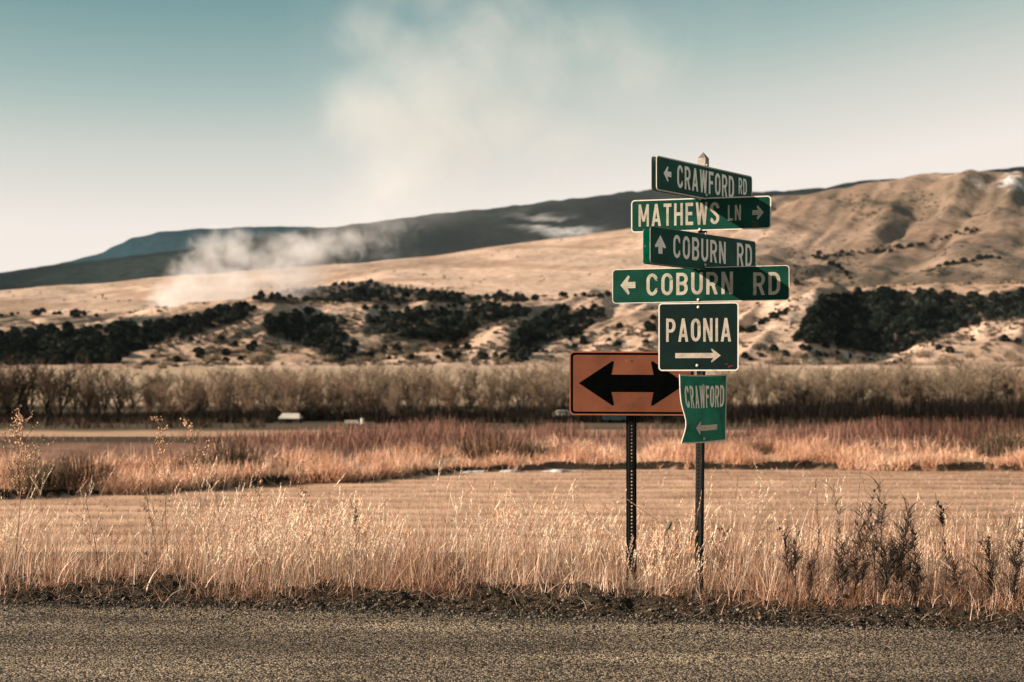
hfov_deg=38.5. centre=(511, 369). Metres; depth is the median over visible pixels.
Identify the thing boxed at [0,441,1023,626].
roadside grass
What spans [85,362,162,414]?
bare tree
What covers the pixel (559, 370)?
bare tree
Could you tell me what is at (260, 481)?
dry weed
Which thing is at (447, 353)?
juniper tree
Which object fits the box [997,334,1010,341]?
juniper tree
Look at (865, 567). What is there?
dry weed
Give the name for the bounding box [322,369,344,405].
bare tree
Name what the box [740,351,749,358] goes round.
juniper tree
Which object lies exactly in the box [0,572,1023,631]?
verge
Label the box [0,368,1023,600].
ground
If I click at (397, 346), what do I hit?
juniper tree
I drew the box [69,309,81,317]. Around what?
juniper tree
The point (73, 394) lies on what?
bare tree
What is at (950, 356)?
scrub bush
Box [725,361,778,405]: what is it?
bare tree
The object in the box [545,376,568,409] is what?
bare tree
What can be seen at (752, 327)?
juniper tree
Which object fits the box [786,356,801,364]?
scrub bush
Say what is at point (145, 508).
dry weed
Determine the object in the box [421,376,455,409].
bare tree
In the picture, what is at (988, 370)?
bare tree
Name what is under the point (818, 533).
dry weed
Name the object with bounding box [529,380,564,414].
bare tree
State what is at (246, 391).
bare tree
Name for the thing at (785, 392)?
bare tree
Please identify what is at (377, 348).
scrub bush
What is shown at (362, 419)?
marker post
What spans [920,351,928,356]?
scrub bush
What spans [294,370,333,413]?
bare tree
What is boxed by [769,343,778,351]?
juniper tree
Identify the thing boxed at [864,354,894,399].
bare tree
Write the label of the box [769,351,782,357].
scrub bush
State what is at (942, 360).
scrub bush
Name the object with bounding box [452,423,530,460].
leafless shrub
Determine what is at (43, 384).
bare tree
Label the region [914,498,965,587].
dry weed
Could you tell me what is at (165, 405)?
bare tree
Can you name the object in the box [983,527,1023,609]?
dry weed
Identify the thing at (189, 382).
bare tree
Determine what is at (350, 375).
bare tree
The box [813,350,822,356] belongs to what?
juniper tree
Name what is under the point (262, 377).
bare tree
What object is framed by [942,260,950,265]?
juniper tree
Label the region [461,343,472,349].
juniper tree
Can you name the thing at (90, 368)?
bare tree
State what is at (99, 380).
bare tree
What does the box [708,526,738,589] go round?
dry weed
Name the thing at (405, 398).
bare tree
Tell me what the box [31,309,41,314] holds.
juniper tree
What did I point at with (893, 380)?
bare tree
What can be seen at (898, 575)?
dry weed
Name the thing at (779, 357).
scrub bush
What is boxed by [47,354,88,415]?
bare tree
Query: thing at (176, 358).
juniper tree
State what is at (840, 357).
scrub bush
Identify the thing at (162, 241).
hill
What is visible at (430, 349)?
scrub bush
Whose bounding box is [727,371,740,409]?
bare tree
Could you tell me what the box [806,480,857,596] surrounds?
dry weed
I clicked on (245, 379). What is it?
bare tree
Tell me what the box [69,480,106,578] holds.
dry weed
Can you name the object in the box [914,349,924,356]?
scrub bush
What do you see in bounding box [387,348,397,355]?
scrub bush
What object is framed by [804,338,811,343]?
juniper tree
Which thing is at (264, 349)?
scrub bush
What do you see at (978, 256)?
juniper tree
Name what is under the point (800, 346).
juniper tree
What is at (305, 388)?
bare tree
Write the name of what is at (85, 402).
bare tree
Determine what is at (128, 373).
bare tree
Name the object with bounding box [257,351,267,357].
scrub bush
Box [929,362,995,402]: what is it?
bare tree
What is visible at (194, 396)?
bare tree
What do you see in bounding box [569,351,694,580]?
arrow sign
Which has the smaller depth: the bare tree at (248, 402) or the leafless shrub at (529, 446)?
the leafless shrub at (529, 446)
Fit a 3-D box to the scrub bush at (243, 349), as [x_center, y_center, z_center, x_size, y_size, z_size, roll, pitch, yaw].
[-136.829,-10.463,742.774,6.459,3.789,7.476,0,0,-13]
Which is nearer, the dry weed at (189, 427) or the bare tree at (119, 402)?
the dry weed at (189, 427)
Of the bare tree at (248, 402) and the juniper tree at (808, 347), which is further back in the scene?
the juniper tree at (808, 347)
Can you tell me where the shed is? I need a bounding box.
[278,413,302,422]
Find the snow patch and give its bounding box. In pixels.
[463,469,579,472]
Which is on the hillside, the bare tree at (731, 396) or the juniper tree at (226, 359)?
the juniper tree at (226, 359)
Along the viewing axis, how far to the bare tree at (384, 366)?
339.04 m
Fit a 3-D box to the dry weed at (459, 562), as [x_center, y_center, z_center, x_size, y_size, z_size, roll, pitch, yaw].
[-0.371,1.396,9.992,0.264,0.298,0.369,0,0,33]
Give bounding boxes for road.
[0,603,1023,681]
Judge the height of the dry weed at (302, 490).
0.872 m
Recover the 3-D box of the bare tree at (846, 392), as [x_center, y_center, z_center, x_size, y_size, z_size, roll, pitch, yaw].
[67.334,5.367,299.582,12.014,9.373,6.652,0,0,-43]
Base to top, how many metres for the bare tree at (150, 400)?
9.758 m
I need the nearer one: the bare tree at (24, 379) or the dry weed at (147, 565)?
the dry weed at (147, 565)
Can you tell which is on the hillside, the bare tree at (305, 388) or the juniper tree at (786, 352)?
the juniper tree at (786, 352)
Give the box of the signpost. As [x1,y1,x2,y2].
[612,152,788,590]
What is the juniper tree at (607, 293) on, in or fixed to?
on the hillside
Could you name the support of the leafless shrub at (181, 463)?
on the ground at (271, 481)
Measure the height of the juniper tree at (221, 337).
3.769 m
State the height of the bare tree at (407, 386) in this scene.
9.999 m
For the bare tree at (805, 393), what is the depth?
303.04 m
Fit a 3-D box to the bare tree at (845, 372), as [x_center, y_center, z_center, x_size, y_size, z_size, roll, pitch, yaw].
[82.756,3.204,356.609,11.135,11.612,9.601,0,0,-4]
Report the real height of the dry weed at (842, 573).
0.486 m
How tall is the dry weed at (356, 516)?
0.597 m
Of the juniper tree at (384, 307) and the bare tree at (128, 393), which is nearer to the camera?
the bare tree at (128, 393)
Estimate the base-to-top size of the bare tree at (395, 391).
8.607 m
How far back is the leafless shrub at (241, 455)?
35.66 m
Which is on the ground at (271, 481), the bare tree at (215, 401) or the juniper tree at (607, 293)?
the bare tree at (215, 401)
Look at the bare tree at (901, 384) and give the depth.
310.33 m
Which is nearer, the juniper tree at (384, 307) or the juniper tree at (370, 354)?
the juniper tree at (370, 354)
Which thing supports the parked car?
on the ground at (271, 481)
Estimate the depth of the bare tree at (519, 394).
303.09 m
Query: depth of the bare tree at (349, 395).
290.05 m
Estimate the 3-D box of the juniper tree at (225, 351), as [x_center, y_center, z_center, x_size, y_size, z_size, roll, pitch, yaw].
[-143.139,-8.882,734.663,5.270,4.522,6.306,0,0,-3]
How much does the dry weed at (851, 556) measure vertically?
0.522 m
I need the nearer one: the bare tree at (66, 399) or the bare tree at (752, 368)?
the bare tree at (66, 399)
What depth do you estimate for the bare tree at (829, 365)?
345.09 m
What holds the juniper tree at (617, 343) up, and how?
on the hillside
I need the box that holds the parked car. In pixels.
[552,410,569,415]
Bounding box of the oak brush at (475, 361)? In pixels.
[4,191,1023,366]
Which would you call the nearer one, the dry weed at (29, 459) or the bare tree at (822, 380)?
the dry weed at (29, 459)
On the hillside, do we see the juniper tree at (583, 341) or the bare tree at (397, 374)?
the juniper tree at (583, 341)
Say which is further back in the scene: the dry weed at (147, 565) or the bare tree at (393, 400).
the bare tree at (393, 400)
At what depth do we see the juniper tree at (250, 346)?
745.78 m
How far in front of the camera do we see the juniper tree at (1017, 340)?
751.79 m
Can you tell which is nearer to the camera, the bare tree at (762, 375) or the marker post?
the marker post
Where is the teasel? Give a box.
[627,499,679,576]
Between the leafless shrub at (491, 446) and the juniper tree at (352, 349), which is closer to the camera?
the leafless shrub at (491, 446)
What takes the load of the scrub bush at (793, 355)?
on the hillside
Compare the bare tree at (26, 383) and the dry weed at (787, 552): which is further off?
the bare tree at (26, 383)
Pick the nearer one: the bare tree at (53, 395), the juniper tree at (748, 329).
the bare tree at (53, 395)
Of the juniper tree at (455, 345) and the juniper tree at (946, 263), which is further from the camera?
the juniper tree at (946, 263)
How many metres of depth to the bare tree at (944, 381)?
299.75 m
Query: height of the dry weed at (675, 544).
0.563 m
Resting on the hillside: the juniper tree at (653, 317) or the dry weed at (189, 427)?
the juniper tree at (653, 317)
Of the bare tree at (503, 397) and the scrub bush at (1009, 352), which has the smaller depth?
the bare tree at (503, 397)
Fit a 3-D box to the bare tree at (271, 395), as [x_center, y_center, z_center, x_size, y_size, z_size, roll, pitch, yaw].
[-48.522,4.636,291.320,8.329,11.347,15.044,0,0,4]
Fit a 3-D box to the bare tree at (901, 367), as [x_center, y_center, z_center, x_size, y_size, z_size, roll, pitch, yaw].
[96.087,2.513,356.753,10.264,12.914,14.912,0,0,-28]
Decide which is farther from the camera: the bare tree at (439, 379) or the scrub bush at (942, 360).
the scrub bush at (942, 360)
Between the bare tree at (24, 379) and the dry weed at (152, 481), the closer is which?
the dry weed at (152, 481)
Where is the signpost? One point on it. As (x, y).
(706, 274)
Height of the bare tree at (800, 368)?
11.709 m
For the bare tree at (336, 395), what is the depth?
295.00 m
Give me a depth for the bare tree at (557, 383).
305.42 m
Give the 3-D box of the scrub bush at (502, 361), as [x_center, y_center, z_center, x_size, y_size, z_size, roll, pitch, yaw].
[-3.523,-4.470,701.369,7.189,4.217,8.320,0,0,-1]
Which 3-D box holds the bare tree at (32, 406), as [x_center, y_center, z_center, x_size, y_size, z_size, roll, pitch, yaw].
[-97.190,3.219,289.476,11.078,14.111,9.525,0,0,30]
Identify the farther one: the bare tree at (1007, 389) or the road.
the bare tree at (1007, 389)
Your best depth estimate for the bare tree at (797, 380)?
350.81 m
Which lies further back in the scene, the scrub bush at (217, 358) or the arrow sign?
the scrub bush at (217, 358)
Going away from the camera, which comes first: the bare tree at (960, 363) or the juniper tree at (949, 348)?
the bare tree at (960, 363)
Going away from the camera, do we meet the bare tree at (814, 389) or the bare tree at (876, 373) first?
the bare tree at (814, 389)
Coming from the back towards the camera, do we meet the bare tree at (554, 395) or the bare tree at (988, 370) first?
the bare tree at (988, 370)
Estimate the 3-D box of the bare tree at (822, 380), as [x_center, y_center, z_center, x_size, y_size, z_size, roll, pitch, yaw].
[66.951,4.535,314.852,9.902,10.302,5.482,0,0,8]
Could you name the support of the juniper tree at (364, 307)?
on the hillside
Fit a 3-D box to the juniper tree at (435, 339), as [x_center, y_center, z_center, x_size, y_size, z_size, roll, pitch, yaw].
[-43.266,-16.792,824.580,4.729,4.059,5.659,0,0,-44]
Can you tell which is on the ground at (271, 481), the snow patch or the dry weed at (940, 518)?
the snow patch
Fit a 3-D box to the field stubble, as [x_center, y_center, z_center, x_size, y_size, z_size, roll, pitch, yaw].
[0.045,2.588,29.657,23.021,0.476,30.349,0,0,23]
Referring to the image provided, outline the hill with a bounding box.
[63,226,315,262]
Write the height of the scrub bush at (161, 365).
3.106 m
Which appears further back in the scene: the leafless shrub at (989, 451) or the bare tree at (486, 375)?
the bare tree at (486, 375)
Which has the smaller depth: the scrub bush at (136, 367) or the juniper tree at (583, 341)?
the scrub bush at (136, 367)
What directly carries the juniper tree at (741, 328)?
on the hillside
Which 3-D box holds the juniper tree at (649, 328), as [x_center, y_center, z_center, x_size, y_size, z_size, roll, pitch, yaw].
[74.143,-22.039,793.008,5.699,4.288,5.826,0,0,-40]
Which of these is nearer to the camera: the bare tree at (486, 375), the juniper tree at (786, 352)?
the bare tree at (486, 375)
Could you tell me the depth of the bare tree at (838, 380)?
339.40 m
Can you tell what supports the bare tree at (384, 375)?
on the ground at (271, 481)
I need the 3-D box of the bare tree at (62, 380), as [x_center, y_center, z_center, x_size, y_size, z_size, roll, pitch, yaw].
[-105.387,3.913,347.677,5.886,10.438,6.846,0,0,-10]
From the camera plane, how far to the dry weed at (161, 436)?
10.59 m
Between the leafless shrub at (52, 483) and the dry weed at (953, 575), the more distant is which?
the leafless shrub at (52, 483)
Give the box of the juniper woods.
[0,278,1023,365]
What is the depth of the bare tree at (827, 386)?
299.05 m
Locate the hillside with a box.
[0,169,1023,368]
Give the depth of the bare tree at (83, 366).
332.59 m
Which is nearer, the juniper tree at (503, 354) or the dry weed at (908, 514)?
the dry weed at (908, 514)
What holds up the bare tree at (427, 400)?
on the ground at (271, 481)
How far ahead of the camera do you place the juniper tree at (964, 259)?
1811.66 m
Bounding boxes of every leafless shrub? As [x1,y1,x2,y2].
[0,450,74,491]
[34,450,120,488]
[155,451,208,473]
[189,433,274,471]
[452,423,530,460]
[510,434,549,458]
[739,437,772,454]
[961,423,1023,456]
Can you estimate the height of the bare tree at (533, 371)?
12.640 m
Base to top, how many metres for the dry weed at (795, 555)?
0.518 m
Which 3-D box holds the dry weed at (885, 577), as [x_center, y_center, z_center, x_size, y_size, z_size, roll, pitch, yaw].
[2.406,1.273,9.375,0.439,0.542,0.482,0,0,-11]
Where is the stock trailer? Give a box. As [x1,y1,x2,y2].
[603,415,625,422]
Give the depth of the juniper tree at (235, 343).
755.66 m
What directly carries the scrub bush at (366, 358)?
on the hillside
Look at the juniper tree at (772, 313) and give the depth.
868.25 m
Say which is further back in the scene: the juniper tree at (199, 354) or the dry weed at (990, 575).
the juniper tree at (199, 354)
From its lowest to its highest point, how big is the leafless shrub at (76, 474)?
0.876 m
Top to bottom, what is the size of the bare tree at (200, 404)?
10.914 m
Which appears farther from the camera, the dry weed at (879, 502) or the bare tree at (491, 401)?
the bare tree at (491, 401)
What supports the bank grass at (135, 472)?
on the ground at (271, 481)
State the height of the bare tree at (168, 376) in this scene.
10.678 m
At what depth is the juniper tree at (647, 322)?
815.33 m
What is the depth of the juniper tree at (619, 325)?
849.94 m
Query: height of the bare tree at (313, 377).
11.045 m
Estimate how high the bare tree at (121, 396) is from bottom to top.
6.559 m
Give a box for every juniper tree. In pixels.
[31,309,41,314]
[39,307,46,312]
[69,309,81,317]
[172,355,181,361]
[195,347,204,353]
[195,350,204,357]
[217,334,224,340]
[220,357,229,361]
[221,348,231,355]
[230,340,239,346]
[245,343,255,350]
[347,345,356,353]
[350,339,359,345]
[361,304,369,309]
[366,351,374,357]
[380,304,388,309]
[391,343,401,350]
[408,353,415,359]
[431,336,438,342]
[442,345,452,351]
[442,350,452,357]
[451,343,459,348]
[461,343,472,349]
[479,352,489,359]
[498,352,509,358]
[578,337,588,344]
[596,292,604,296]
[604,290,611,295]
[614,341,621,346]
[615,322,624,328]
[643,320,651,326]
[644,325,653,331]
[649,314,657,319]
[739,325,744,332]
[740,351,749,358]
[744,327,752,332]
[750,325,758,330]
[757,319,764,324]
[768,311,778,318]
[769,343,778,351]
[771,313,780,318]
[780,310,788,314]
[782,349,790,355]
[798,344,805,349]
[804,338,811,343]
[805,345,812,350]
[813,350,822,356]
[934,344,942,349]
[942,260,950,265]
[945,346,954,352]
[959,257,967,262]
[975,254,982,259]
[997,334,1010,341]
[1013,337,1021,343]
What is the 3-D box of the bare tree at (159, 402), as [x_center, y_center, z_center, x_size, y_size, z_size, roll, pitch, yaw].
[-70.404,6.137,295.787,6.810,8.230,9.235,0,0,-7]
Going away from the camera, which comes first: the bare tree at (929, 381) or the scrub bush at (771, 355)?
the bare tree at (929, 381)
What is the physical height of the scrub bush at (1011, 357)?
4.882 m
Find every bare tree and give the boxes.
[0,351,52,415]
[0,355,58,413]
[0,357,23,413]
[0,364,58,414]
[1,366,27,402]
[12,360,34,406]
[21,358,81,415]
[33,363,58,406]
[37,367,69,414]
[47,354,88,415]
[54,357,91,409]
[57,369,77,402]
[58,375,90,413]
[66,363,132,414]
[77,358,101,404]
[82,373,116,413]
[84,362,113,409]
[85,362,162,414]
[112,382,130,407]
[116,374,151,413]
[119,365,165,406]
[133,363,182,408]
[138,373,168,411]
[145,380,177,412]
[149,385,197,413]
[165,368,210,413]
[173,371,200,402]
[184,365,237,411]
[200,360,246,407]
[205,366,234,411]
[213,370,272,410]
[227,377,263,413]
[234,368,257,408]
[235,367,257,398]
[247,366,289,410]
[248,362,277,406]
[262,368,303,415]
[264,361,298,405]
[266,362,330,412]
[285,377,301,405]
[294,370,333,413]
[300,363,324,409]
[303,373,342,417]
[316,364,356,412]
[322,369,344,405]
[326,358,374,408]
[330,375,377,416]
[337,373,388,413]
[353,365,397,411]
[361,358,395,408]
[361,361,398,408]
[381,380,402,416]
[386,379,406,409]
[387,359,411,400]
[395,353,454,404]
[395,366,438,409]
[399,378,426,414]
[402,365,442,411]
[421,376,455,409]
[425,368,463,407]
[433,364,471,412]
[452,358,484,405]
[459,374,480,410]
[467,384,496,410]
[470,364,533,412]
[470,380,497,413]
[480,360,500,404]
[496,360,541,408]
[515,363,550,408]
[518,356,551,404]
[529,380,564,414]
[530,357,558,400]
[539,376,568,408]
[545,374,568,403]
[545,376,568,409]
[547,358,568,405]
[715,371,741,405]
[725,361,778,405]
[727,363,761,402]
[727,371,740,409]
[740,364,778,407]
[750,357,772,397]
[757,360,807,401]
[762,366,802,405]
[781,369,823,407]
[785,371,811,394]
[799,372,825,404]
[802,368,845,402]
[805,357,840,400]
[812,366,854,405]
[815,368,852,397]
[820,375,864,402]
[833,359,881,402]
[840,359,870,398]
[858,363,913,401]
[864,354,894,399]
[864,380,896,400]
[883,364,916,398]
[887,359,920,401]
[892,355,931,395]
[893,391,913,408]
[897,359,932,399]
[911,360,963,399]
[927,362,972,404]
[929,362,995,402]
[935,356,974,398]
[937,350,1020,400]
[937,352,1001,401]
[955,355,1023,405]
[967,375,986,402]
[987,356,1023,404]
[1005,371,1023,403]
[1011,372,1023,395]
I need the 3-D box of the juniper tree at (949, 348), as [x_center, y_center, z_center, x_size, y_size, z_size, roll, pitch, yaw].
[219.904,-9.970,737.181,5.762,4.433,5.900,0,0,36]
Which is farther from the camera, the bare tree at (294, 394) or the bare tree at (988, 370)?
the bare tree at (988, 370)
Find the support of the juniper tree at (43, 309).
on the hillside
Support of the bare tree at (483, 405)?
on the ground at (271, 481)
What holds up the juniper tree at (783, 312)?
on the hillside
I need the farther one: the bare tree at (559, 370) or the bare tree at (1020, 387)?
the bare tree at (559, 370)
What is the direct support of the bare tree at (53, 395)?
on the ground at (271, 481)
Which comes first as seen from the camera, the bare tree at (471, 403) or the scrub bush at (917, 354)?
the bare tree at (471, 403)
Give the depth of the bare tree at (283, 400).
300.67 m
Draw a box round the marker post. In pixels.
[360,415,363,423]
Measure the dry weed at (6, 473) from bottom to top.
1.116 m
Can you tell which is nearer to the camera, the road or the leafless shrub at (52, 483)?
the road
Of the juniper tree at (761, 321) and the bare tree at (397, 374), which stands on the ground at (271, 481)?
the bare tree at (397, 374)
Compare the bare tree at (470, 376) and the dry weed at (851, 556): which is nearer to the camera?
the dry weed at (851, 556)
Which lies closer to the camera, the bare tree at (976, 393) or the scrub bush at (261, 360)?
the bare tree at (976, 393)
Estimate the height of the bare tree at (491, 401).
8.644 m
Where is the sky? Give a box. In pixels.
[0,0,1023,272]
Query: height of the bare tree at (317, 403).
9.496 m
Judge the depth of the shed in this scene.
270.10 m
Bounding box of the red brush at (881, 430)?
[0,413,1023,471]
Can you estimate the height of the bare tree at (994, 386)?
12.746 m
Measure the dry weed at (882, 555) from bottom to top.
0.776 m
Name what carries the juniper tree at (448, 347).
on the hillside
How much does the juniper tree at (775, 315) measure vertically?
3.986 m
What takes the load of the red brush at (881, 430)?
on the ground at (271, 481)
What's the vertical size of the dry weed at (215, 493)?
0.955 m
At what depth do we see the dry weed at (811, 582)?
9.54 m
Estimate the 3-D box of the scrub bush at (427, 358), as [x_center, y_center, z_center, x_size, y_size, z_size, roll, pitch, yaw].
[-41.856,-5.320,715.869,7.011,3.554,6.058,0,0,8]
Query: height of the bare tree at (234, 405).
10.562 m
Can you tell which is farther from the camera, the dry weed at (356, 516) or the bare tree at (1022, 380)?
the bare tree at (1022, 380)
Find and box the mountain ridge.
[0,167,1023,289]
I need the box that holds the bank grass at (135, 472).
[0,430,1023,496]
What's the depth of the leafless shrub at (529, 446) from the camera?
41.81 m
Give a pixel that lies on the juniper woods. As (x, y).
(862, 326)
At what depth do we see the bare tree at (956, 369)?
352.04 m
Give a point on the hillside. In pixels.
(968, 195)
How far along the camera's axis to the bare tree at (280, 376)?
344.33 m
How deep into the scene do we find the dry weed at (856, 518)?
9.86 m
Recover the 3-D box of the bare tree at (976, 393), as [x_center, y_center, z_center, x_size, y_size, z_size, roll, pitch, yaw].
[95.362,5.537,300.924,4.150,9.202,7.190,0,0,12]
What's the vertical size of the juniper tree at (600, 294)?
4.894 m
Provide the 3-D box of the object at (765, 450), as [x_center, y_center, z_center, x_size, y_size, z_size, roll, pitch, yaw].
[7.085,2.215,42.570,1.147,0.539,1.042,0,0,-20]
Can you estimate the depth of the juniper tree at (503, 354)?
716.94 m
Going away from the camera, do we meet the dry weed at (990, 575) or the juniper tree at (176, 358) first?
the dry weed at (990, 575)
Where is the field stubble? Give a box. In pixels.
[0,468,1023,551]
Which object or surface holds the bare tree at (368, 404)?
on the ground at (271, 481)
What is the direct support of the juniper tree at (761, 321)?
on the hillside
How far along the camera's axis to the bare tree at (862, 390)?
302.56 m
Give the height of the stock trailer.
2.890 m
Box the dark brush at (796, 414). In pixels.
[0,388,1023,428]
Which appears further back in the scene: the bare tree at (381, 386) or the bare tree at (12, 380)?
the bare tree at (12, 380)
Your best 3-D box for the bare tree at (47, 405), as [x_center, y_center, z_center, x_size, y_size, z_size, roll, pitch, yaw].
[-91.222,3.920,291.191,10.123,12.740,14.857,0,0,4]
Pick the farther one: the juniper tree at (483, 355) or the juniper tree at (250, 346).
the juniper tree at (250, 346)
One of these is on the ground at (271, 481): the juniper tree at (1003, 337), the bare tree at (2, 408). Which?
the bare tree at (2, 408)
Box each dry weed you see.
[0,428,12,572]
[2,404,53,573]
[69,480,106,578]
[139,425,171,574]
[139,481,172,581]
[141,537,166,596]
[146,415,185,573]
[180,418,213,524]
[202,449,226,545]
[251,470,263,573]
[293,461,313,574]
[347,501,364,569]
[435,554,476,589]
[671,515,681,591]
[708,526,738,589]
[756,524,814,599]
[770,526,815,599]
[780,547,837,600]
[798,478,836,588]
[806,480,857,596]
[814,531,873,604]
[825,527,881,601]
[831,488,899,603]
[847,466,907,602]
[848,490,910,601]
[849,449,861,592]
[862,532,927,603]
[870,498,939,599]
[871,517,936,603]
[882,549,946,600]
[884,490,937,596]
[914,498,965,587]
[930,538,996,601]
[959,524,1017,603]
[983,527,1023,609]
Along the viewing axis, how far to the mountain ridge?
5450.10 m
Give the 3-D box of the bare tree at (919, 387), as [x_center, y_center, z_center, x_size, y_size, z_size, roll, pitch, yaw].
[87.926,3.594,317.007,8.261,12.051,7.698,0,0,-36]
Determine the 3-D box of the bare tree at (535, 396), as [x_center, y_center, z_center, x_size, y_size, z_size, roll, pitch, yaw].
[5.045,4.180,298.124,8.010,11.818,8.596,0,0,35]
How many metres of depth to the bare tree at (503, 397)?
286.35 m
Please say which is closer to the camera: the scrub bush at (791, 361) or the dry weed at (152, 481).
the dry weed at (152, 481)
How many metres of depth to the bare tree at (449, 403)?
297.93 m
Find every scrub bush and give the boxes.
[133,363,142,368]
[158,363,167,368]
[202,353,214,360]
[212,354,221,360]
[236,347,246,352]
[247,352,260,360]
[256,358,265,363]
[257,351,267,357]
[259,345,271,352]
[324,353,335,361]
[360,355,369,361]
[370,345,380,351]
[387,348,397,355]
[421,345,433,351]
[422,355,431,361]
[498,356,509,363]
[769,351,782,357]
[771,353,783,360]
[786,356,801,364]
[791,352,802,357]
[835,354,844,360]
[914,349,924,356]
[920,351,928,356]
[934,356,950,364]
[943,354,957,361]
[965,351,974,357]
[1002,350,1016,357]
[1005,353,1022,360]
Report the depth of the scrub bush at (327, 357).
718.35 m
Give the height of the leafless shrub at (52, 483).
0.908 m
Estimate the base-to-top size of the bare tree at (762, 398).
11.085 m
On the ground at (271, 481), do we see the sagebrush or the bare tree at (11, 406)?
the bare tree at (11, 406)
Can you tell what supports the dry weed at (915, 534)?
on the verge
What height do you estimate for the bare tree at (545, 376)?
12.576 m
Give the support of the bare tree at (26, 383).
on the ground at (271, 481)
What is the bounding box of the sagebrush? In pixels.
[0,172,1023,365]
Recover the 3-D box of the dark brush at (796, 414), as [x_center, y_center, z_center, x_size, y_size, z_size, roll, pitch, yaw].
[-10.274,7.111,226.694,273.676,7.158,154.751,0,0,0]
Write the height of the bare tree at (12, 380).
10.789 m
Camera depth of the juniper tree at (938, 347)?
775.67 m
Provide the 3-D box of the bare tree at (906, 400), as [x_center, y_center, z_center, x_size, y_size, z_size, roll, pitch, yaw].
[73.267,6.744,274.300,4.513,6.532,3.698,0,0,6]
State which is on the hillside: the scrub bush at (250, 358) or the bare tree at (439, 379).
the scrub bush at (250, 358)
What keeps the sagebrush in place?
on the hillside
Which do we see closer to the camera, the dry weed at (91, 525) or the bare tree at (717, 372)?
the dry weed at (91, 525)
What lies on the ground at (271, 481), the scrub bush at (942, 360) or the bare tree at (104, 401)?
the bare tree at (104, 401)
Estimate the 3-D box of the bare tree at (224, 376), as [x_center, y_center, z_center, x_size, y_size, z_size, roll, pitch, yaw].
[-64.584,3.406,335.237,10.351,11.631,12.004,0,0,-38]
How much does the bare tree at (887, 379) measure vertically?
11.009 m
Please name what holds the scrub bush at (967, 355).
on the hillside
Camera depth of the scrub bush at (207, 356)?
721.36 m
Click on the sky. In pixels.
(121, 120)
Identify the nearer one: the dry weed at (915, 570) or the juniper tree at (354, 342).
the dry weed at (915, 570)
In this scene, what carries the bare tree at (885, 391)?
on the ground at (271, 481)
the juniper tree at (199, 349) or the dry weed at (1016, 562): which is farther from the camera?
the juniper tree at (199, 349)

